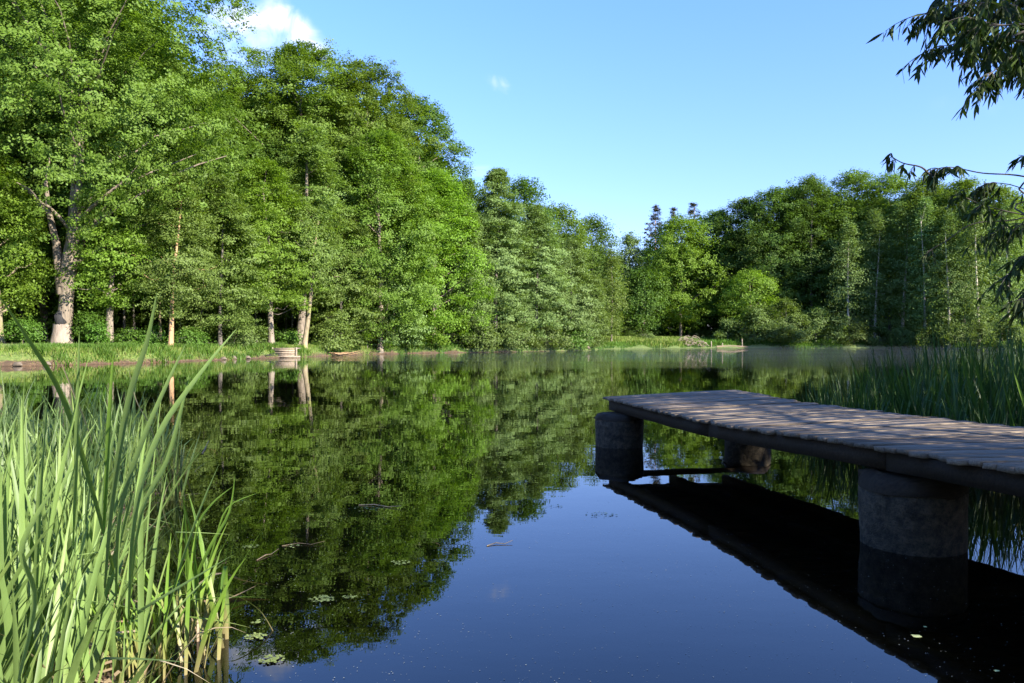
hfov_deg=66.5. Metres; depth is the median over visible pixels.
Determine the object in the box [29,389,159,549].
reed plant
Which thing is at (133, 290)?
thin trunk tree
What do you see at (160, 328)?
thin trunk tree
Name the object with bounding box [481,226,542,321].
wood tree
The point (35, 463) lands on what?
reed plant
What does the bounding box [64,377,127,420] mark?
reed plant
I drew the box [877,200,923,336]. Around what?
alder tree
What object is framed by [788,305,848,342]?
willow bush
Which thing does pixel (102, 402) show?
reed plant
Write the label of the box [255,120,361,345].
alder tree
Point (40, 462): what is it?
reed plant
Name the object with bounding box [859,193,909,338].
wood tree
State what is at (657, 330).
wood tree
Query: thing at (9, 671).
reed plant
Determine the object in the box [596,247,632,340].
tree
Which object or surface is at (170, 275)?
slender tree
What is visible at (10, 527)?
reed plant
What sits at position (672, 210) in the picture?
spruce tree
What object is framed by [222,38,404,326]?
beech tree
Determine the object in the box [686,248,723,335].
wood tree
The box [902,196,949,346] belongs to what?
alder tree
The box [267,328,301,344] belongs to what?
bush
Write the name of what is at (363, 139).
wood tree
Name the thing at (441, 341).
bush
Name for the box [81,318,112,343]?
bush
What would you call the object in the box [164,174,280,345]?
beech tree
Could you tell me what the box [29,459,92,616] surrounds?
reed plant
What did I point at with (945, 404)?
reed plant
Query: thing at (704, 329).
wood tree
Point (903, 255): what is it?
wood tree
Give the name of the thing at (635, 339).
spit grass
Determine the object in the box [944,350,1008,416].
reed plant
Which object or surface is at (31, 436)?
reed plant
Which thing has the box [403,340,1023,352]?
waterside grass
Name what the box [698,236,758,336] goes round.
wood tree
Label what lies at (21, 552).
reed leaf
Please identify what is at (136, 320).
wood tree
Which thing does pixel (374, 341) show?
bush
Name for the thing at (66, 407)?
reed leaf
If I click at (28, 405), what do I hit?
reed plant
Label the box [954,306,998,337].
wood tree
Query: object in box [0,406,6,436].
reed plant
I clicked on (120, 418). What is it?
reed plant
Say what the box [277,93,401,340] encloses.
wood tree
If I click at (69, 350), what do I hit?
bank grass
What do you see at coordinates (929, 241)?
wood tree
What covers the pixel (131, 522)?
reed plant
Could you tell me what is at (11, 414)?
reed plant
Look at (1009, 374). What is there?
reed plant
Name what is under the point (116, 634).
reed plant
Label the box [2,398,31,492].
reed plant
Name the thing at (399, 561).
floating weed
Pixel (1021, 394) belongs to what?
reed leaf
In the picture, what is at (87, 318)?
bush
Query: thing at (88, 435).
reed plant
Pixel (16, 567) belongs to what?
reed plant
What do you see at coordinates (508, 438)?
water
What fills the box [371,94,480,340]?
oak tree
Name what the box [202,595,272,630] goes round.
grass blade
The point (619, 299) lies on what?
wood tree
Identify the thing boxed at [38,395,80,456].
reed plant
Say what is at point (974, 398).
reed plant
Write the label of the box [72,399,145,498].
reed plant
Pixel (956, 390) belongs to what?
reed plant
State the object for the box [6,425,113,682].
reed plant
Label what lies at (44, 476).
reed plant
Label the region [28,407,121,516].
reed plant
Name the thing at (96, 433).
reed plant
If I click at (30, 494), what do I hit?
reed plant
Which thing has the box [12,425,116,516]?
reed plant
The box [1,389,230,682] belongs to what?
reed plant
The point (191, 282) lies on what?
thin trunk tree
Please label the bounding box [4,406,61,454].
reed plant
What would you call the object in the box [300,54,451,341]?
beech tree
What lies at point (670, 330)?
wood tree
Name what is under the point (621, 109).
sky
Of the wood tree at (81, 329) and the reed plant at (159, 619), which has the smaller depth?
the reed plant at (159, 619)
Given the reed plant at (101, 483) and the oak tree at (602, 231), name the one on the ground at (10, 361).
the oak tree at (602, 231)
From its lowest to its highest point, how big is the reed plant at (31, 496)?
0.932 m
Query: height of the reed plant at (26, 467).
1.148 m
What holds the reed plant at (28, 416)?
on the ground at (10, 361)
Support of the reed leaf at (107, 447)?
attached to the reed plant at (82, 569)
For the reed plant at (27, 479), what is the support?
on the ground at (10, 361)
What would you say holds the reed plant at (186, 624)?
in the water
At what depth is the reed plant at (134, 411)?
8.83 m
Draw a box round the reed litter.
[16,447,158,682]
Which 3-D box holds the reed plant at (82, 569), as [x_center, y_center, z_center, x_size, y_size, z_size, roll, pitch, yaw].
[-2.203,1.032,2.970,1.280,1.044,0.408,0,0,-4]
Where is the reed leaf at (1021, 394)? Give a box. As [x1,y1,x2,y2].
[1013,370,1023,405]
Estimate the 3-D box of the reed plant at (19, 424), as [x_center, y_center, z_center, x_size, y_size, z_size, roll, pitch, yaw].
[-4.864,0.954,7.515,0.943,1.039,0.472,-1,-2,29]
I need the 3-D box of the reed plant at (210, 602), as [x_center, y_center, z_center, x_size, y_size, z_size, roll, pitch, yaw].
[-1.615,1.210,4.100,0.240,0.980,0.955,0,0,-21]
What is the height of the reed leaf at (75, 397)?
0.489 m
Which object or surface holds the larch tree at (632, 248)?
on the ground at (10, 361)
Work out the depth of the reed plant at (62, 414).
10.29 m
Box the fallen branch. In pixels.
[333,350,363,354]
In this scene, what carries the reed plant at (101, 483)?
in the water
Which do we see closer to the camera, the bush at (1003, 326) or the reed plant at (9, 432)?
the reed plant at (9, 432)
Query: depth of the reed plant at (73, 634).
3.19 m
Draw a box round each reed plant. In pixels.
[0,350,105,682]
[0,367,35,420]
[0,374,73,427]
[0,376,67,497]
[0,380,126,682]
[0,381,59,467]
[0,393,24,433]
[0,403,129,545]
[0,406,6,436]
[0,413,63,493]
[0,414,7,450]
[0,416,100,496]
[0,444,65,675]
[0,504,190,682]
[0,510,87,676]
[0,518,119,682]
[0,527,54,629]
[0,542,151,655]
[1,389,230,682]
[1,420,96,506]
[1,425,18,495]
[1,456,49,569]
[2,396,30,433]
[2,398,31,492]
[2,456,52,609]
[2,483,122,650]
[3,462,135,678]
[3,501,157,682]
[4,396,28,427]
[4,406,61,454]
[4,523,18,565]
[5,390,91,435]
[5,391,61,467]
[5,596,52,682]
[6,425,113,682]
[6,473,121,594]
[6,567,215,682]
[7,386,38,440]
[7,405,84,459]
[7,501,100,606]
[7,507,126,582]
[8,376,33,441]
[8,380,28,437]
[8,442,83,578]
[8,450,70,526]
[8,453,44,515]
[8,478,163,680]
[8,486,159,682]
[8,551,50,618]
[9,401,50,449]
[9,451,53,575]
[10,529,120,670]
[11,419,109,656]
[11,420,98,546]
[12,385,100,452]
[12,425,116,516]
[13,422,83,543]
[16,400,95,578]
[16,417,122,488]
[16,492,151,626]
[16,530,72,615]
[17,496,98,558]
[28,403,61,456]
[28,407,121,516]
[28,425,86,491]
[28,454,45,544]
[28,468,174,560]
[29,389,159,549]
[29,428,97,464]
[29,435,163,629]
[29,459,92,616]
[31,398,111,501]
[31,447,123,538]
[32,416,103,502]
[33,528,242,682]
[35,404,62,457]
[36,400,123,445]
[36,434,93,508]
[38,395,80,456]
[38,667,117,682]
[42,385,147,477]
[45,529,159,682]
[46,417,149,529]
[50,444,113,509]
[50,469,158,543]
[52,384,67,455]
[52,420,104,482]
[54,370,103,443]
[55,561,196,680]
[56,403,99,458]
[57,474,178,547]
[58,513,137,666]
[63,406,156,509]
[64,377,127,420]
[72,380,97,420]
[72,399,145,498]
[79,449,144,517]
[80,374,242,682]
[81,462,128,511]
[83,387,121,417]
[83,392,115,465]
[85,400,135,458]
[85,405,150,491]
[85,536,265,681]
[85,575,137,675]
[86,466,177,549]
[88,417,182,517]
[91,459,143,550]
[91,602,138,668]
[92,416,176,491]
[93,385,156,456]
[94,403,135,507]
[96,374,135,462]
[96,422,162,499]
[97,412,165,480]
[99,390,136,453]
[101,438,225,522]
[101,488,137,588]
[102,386,163,485]
[103,459,160,523]
[107,491,178,599]
[113,422,221,505]
[114,395,162,458]
[114,432,185,501]
[115,415,170,507]
[118,515,219,616]
[120,431,200,502]
[120,557,187,655]
[122,540,245,672]
[126,637,164,682]
[132,420,192,491]
[136,518,263,641]
[180,484,229,647]
[911,379,983,420]
[919,353,978,417]
[934,356,961,413]
[939,355,993,421]
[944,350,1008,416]
[955,380,1015,423]
[956,334,1023,423]
[970,359,1022,425]
[972,343,1023,423]
[983,346,1019,420]
[990,360,1023,425]
[991,339,1016,413]
[997,351,1023,426]
[997,386,1014,425]
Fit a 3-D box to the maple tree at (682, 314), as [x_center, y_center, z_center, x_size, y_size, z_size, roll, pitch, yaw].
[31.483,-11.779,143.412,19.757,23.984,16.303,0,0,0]
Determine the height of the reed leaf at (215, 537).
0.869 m
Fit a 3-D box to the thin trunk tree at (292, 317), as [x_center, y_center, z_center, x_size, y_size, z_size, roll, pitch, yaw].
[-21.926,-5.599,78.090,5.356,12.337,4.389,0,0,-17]
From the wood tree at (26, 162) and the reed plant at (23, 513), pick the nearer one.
the reed plant at (23, 513)
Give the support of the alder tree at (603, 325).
on the ground at (10, 361)
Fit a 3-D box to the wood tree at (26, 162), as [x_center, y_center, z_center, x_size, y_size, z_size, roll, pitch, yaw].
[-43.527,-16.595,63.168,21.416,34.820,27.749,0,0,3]
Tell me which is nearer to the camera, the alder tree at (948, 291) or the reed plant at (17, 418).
the reed plant at (17, 418)
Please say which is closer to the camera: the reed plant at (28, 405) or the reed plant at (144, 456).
the reed plant at (144, 456)
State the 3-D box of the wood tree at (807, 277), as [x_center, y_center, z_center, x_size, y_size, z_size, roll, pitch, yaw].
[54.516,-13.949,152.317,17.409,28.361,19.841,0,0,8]
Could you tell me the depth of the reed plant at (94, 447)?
8.00 m
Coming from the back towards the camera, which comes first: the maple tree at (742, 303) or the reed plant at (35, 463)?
the maple tree at (742, 303)
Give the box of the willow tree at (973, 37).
[866,0,1023,328]
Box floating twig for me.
[359,504,396,506]
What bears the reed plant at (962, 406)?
on the ground at (10, 361)
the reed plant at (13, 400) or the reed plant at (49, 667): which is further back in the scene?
the reed plant at (13, 400)
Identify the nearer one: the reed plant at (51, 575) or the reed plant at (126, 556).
the reed plant at (51, 575)
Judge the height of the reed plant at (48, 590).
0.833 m
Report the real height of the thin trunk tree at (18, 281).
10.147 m
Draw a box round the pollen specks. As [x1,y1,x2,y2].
[192,440,1009,682]
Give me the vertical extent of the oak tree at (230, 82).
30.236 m
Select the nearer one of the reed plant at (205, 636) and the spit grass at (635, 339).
the reed plant at (205, 636)
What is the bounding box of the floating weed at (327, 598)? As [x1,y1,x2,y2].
[308,595,333,601]
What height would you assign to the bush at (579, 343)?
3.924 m
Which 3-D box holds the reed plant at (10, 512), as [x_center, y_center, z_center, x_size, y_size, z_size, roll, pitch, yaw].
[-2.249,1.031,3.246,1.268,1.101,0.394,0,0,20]
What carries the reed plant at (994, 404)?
on the ground at (10, 361)
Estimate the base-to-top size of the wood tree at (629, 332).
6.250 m
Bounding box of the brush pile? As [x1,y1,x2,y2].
[678,335,708,346]
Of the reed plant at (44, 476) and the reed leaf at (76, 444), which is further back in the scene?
the reed plant at (44, 476)
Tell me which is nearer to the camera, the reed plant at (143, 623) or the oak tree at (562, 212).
the reed plant at (143, 623)
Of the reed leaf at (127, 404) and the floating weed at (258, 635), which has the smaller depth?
the reed leaf at (127, 404)
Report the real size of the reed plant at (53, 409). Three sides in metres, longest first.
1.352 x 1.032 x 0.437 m
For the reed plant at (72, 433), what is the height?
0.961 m
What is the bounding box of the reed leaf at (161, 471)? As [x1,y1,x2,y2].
[131,372,189,589]
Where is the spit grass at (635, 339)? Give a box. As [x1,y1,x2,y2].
[594,335,704,347]
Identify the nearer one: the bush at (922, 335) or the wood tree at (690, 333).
the bush at (922, 335)
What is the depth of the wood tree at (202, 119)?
67.83 m
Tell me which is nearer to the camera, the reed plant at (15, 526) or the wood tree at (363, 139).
the reed plant at (15, 526)
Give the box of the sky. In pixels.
[147,0,1023,263]
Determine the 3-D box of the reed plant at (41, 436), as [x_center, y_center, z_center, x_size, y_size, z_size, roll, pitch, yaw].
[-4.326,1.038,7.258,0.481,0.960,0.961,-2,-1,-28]
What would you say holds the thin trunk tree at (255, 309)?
on the ground at (10, 361)
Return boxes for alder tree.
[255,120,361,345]
[259,193,354,348]
[444,209,499,344]
[456,167,539,344]
[500,202,575,347]
[539,237,608,345]
[569,270,615,347]
[821,221,877,340]
[850,208,900,337]
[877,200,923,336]
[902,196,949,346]
[919,209,974,347]
[950,205,1004,344]
[974,199,1023,346]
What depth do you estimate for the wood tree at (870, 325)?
139.44 m
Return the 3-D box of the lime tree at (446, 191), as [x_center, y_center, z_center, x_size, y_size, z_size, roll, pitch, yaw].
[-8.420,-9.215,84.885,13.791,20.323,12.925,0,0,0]
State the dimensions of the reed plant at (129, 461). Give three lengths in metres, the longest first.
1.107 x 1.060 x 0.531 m
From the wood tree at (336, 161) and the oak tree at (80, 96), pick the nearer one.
the oak tree at (80, 96)
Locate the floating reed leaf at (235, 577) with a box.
[199,573,264,584]
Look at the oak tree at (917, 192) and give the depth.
128.14 m
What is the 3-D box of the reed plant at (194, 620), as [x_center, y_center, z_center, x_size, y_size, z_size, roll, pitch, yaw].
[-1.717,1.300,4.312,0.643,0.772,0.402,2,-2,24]
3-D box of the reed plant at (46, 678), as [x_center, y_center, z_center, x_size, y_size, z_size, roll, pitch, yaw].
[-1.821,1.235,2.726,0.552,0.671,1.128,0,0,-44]
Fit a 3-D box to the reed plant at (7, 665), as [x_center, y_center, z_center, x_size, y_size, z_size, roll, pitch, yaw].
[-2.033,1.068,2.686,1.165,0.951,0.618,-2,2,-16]
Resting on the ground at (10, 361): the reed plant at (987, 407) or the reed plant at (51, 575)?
the reed plant at (987, 407)
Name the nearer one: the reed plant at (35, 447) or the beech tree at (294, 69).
the reed plant at (35, 447)
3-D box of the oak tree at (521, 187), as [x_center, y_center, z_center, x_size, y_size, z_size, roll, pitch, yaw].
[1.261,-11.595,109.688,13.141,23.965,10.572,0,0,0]
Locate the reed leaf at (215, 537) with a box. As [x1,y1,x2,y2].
[192,478,234,626]
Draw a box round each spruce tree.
[641,204,685,322]
[664,207,679,331]
[677,202,715,325]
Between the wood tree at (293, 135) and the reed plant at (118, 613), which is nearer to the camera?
the reed plant at (118, 613)
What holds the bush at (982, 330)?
on the ground at (10, 361)
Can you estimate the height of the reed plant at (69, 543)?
1.072 m
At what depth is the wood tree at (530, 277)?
118.38 m
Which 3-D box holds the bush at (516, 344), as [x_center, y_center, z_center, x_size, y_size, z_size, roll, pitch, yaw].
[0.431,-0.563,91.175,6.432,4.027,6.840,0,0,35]
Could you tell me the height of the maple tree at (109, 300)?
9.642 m
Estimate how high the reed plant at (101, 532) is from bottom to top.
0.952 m
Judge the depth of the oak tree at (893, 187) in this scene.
134.69 m
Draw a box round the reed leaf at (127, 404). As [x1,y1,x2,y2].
[104,293,156,588]
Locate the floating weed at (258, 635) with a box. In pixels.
[244,632,266,639]
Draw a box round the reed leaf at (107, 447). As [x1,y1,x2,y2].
[102,350,113,554]
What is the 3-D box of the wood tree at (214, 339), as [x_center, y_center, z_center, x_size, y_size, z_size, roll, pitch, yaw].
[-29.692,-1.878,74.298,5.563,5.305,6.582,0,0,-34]
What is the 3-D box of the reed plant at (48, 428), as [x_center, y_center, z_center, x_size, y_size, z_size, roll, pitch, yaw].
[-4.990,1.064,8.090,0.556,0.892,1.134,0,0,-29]
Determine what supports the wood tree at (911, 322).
on the ground at (10, 361)
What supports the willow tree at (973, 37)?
on the ground at (10, 361)
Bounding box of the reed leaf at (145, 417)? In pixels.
[128,368,161,462]
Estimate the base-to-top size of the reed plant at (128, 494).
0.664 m
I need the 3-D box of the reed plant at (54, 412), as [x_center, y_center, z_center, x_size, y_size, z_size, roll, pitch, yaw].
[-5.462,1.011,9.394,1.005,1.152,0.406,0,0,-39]
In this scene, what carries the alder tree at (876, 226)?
on the ground at (10, 361)
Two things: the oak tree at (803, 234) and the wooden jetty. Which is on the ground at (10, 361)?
the oak tree at (803, 234)
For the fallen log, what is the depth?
125.43 m
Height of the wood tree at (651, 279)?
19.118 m
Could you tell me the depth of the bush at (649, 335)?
126.35 m
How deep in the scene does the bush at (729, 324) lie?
128.38 m
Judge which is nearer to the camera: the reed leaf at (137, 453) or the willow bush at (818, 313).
the reed leaf at (137, 453)
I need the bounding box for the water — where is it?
[0,348,1023,682]
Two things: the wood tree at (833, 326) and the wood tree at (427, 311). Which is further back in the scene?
the wood tree at (833, 326)
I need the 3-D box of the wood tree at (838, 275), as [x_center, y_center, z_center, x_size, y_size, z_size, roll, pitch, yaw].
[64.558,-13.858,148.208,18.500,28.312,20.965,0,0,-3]
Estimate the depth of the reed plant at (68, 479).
4.89 m
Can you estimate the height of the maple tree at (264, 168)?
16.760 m
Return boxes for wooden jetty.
[594,390,1023,556]
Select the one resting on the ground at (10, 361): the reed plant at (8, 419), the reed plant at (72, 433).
the reed plant at (8, 419)
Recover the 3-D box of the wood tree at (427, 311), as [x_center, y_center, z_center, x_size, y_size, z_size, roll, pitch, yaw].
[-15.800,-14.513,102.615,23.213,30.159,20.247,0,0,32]
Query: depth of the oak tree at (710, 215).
143.90 m
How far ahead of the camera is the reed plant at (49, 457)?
5.53 m
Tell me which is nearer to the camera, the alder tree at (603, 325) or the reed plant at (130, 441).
the reed plant at (130, 441)
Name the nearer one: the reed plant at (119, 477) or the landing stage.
the reed plant at (119, 477)
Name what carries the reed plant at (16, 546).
on the ground at (10, 361)
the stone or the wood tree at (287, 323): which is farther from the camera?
the wood tree at (287, 323)
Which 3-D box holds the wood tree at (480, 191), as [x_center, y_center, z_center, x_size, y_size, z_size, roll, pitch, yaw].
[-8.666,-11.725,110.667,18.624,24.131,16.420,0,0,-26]
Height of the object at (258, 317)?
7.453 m
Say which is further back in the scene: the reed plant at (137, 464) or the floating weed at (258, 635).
the reed plant at (137, 464)
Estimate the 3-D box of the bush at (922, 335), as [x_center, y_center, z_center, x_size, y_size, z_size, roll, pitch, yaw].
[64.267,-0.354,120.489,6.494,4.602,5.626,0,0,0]
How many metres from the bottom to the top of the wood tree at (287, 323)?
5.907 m
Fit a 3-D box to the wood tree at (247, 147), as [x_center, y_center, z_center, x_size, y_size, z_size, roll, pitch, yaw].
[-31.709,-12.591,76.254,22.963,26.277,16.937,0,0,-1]
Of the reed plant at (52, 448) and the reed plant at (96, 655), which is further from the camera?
the reed plant at (52, 448)
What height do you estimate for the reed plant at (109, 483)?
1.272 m
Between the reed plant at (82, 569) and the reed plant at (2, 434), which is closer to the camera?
the reed plant at (82, 569)
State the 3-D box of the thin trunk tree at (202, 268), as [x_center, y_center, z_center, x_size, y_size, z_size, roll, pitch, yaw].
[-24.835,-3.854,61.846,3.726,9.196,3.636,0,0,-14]
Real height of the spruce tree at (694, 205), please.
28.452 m
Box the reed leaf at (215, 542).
[203,494,253,616]
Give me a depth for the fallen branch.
70.33 m
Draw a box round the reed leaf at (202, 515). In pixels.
[194,487,231,586]
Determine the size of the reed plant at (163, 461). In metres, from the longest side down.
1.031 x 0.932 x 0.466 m
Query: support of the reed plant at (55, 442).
in the water
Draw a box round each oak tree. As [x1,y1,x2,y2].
[0,0,273,342]
[196,56,276,186]
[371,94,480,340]
[488,174,562,339]
[533,201,595,317]
[568,213,625,313]
[619,263,675,335]
[674,206,752,331]
[694,196,784,333]
[720,185,818,318]
[757,178,832,309]
[773,172,856,336]
[809,167,898,329]
[847,170,933,336]
[882,175,961,327]
[904,175,1015,340]
[942,181,1023,338]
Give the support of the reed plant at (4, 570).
on the ground at (10, 361)
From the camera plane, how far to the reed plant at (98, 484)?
5.08 m
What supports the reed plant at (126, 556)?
on the ground at (10, 361)
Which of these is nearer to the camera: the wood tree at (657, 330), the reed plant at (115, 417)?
the reed plant at (115, 417)
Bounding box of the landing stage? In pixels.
[272,347,300,357]
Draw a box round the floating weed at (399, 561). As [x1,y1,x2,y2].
[391,560,409,564]
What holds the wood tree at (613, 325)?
on the ground at (10, 361)
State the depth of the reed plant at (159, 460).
7.58 m
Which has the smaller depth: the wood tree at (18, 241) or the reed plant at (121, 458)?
the reed plant at (121, 458)
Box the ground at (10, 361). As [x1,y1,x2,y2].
[0,335,1022,682]
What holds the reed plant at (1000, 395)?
on the ground at (10, 361)
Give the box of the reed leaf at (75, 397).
[60,361,92,443]
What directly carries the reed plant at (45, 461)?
in the water
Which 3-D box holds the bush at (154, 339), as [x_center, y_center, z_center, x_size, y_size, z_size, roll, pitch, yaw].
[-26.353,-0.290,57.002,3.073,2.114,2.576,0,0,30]
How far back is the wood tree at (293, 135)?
87.60 m
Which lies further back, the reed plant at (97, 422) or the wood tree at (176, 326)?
the wood tree at (176, 326)
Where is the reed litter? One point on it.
(116, 673)
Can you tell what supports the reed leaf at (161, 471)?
attached to the reed plant at (15, 526)
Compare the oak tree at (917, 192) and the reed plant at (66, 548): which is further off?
the oak tree at (917, 192)
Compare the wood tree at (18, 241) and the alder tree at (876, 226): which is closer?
the wood tree at (18, 241)
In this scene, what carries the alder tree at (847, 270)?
on the ground at (10, 361)
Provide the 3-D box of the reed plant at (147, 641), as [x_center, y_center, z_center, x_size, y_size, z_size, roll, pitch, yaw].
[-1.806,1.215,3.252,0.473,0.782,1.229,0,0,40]
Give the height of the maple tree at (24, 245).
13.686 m
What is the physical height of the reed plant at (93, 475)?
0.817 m
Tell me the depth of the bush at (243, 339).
62.44 m
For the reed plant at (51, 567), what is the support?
in the water
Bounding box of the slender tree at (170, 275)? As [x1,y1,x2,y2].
[117,171,237,345]
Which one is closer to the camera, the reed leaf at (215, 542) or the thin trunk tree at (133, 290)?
the reed leaf at (215, 542)
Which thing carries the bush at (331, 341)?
on the ground at (10, 361)
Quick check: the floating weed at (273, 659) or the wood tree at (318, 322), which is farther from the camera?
the wood tree at (318, 322)
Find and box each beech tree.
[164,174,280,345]
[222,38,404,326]
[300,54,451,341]
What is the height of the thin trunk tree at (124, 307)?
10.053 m
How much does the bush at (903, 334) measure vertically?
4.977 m
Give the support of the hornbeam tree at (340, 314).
on the ground at (10, 361)
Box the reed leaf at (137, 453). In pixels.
[115,344,185,596]
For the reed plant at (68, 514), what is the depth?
4.08 m
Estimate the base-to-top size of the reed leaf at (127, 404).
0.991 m
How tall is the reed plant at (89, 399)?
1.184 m
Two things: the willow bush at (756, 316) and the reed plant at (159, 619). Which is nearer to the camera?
the reed plant at (159, 619)
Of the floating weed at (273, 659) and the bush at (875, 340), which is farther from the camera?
the bush at (875, 340)
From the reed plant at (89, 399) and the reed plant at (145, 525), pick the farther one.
the reed plant at (89, 399)
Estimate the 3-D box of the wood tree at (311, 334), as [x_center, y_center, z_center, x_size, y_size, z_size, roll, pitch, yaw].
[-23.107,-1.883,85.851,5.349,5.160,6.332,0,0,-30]
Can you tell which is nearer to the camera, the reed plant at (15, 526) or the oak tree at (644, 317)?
the reed plant at (15, 526)
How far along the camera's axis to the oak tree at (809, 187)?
136.16 m
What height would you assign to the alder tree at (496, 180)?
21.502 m
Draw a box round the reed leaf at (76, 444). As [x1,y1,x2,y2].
[72,331,79,545]
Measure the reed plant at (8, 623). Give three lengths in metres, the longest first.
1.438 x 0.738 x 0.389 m
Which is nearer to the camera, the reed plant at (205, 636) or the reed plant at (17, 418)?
the reed plant at (205, 636)
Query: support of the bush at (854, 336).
on the ground at (10, 361)
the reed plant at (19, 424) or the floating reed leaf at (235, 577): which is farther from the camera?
the reed plant at (19, 424)
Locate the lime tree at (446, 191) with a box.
[383,165,497,347]
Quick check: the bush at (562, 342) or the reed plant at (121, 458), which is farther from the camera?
the bush at (562, 342)
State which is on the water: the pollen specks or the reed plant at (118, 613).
the pollen specks
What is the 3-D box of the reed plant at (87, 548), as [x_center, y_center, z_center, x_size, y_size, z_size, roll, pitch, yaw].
[-2.266,1.059,4.084,0.397,1.161,0.853,0,0,13]
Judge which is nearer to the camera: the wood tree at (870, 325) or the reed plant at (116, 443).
the reed plant at (116, 443)
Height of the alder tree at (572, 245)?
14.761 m
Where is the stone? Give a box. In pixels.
[13,362,22,365]
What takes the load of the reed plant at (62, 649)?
in the water
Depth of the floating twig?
7.43 m
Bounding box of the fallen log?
[716,345,747,346]
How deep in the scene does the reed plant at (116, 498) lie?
5.44 m
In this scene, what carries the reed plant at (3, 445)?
on the ground at (10, 361)
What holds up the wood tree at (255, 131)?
on the ground at (10, 361)
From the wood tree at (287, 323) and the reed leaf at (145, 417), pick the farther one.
the wood tree at (287, 323)
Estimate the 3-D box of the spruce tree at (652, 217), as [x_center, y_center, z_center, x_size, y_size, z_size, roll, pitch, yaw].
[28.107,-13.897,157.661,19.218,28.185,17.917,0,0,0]
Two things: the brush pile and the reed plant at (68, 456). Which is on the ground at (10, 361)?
the brush pile
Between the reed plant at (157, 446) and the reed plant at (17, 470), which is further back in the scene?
the reed plant at (157, 446)
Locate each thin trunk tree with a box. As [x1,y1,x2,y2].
[5,242,40,342]
[109,232,144,341]
[130,221,154,328]
[139,237,179,335]
[159,220,191,341]
[181,241,220,339]
[213,230,257,338]
[252,230,277,341]
[278,227,292,334]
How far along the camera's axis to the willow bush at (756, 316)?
126.58 m
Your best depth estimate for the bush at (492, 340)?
86.58 m
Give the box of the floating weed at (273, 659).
[258,654,284,663]
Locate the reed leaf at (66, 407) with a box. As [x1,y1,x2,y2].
[0,297,128,630]
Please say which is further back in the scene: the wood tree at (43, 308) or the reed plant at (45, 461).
the wood tree at (43, 308)
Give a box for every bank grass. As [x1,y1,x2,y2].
[0,340,439,365]
[674,336,853,346]
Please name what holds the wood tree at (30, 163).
on the ground at (10, 361)
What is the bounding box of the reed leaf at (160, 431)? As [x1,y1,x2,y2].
[128,330,235,613]
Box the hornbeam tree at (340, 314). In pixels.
[294,204,390,345]
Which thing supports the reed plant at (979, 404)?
on the ground at (10, 361)
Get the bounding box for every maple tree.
[0,152,58,343]
[45,218,167,342]
[216,153,328,344]
[312,127,442,352]
[630,211,740,336]
[713,268,782,332]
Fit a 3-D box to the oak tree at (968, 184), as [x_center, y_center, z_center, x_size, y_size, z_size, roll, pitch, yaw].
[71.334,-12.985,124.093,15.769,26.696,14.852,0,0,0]
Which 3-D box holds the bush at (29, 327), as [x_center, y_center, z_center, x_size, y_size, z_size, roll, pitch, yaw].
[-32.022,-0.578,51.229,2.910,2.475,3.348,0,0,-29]
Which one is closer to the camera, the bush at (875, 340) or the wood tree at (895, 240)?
the bush at (875, 340)
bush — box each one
[0,315,47,343]
[68,307,114,342]
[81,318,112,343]
[110,327,146,342]
[132,323,168,343]
[164,326,217,347]
[215,321,272,346]
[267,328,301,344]
[308,320,362,349]
[344,314,394,347]
[355,272,434,345]
[418,310,477,345]
[455,318,505,351]
[494,320,544,349]
[526,324,574,349]
[555,326,593,350]
[636,329,658,338]
[712,316,741,340]
[731,302,778,342]
[756,297,813,343]
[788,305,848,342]
[835,321,874,345]
[859,322,902,345]
[883,323,920,347]
[913,324,952,348]
[932,322,976,343]
[958,320,1003,348]
[975,317,1023,350]
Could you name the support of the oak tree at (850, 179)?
on the ground at (10, 361)
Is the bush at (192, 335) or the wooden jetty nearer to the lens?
the wooden jetty
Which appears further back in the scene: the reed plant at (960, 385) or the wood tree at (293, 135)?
the wood tree at (293, 135)
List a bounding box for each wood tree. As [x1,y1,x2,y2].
[0,2,145,337]
[0,2,175,308]
[0,41,156,342]
[1,0,172,339]
[1,0,220,341]
[3,10,67,327]
[4,275,51,341]
[10,288,89,341]
[38,1,251,337]
[48,306,122,341]
[76,49,274,341]
[82,293,147,341]
[105,278,195,341]
[128,297,178,341]
[155,301,214,341]
[166,82,291,328]
[192,300,223,341]
[205,310,229,341]
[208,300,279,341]
[214,86,302,339]
[215,90,326,328]
[238,89,343,312]
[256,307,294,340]
[261,303,297,340]
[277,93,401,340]
[283,306,321,339]
[295,306,334,340]
[326,103,454,264]
[358,131,460,339]
[406,142,500,316]
[445,177,504,319]
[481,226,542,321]
[497,220,559,326]
[498,304,523,331]
[538,232,605,332]
[587,255,623,335]
[601,317,621,336]
[616,310,646,335]
[625,245,678,333]
[640,318,663,335]
[652,244,704,334]
[656,305,687,336]
[677,321,702,337]
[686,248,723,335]
[692,314,726,338]
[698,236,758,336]
[710,308,747,338]
[765,205,833,325]
[783,192,865,325]
[812,197,883,333]
[825,316,843,338]
[858,313,884,339]
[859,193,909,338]
[866,197,949,335]
[887,186,961,326]
[889,306,936,337]
[911,305,952,336]
[939,317,966,335]
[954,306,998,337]
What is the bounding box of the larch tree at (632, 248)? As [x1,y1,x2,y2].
[614,230,648,328]
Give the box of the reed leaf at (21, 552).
[17,479,59,681]
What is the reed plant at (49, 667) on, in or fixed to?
in the water
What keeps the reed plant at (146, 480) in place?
on the ground at (10, 361)
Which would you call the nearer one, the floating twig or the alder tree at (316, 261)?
the floating twig
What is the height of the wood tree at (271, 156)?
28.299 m

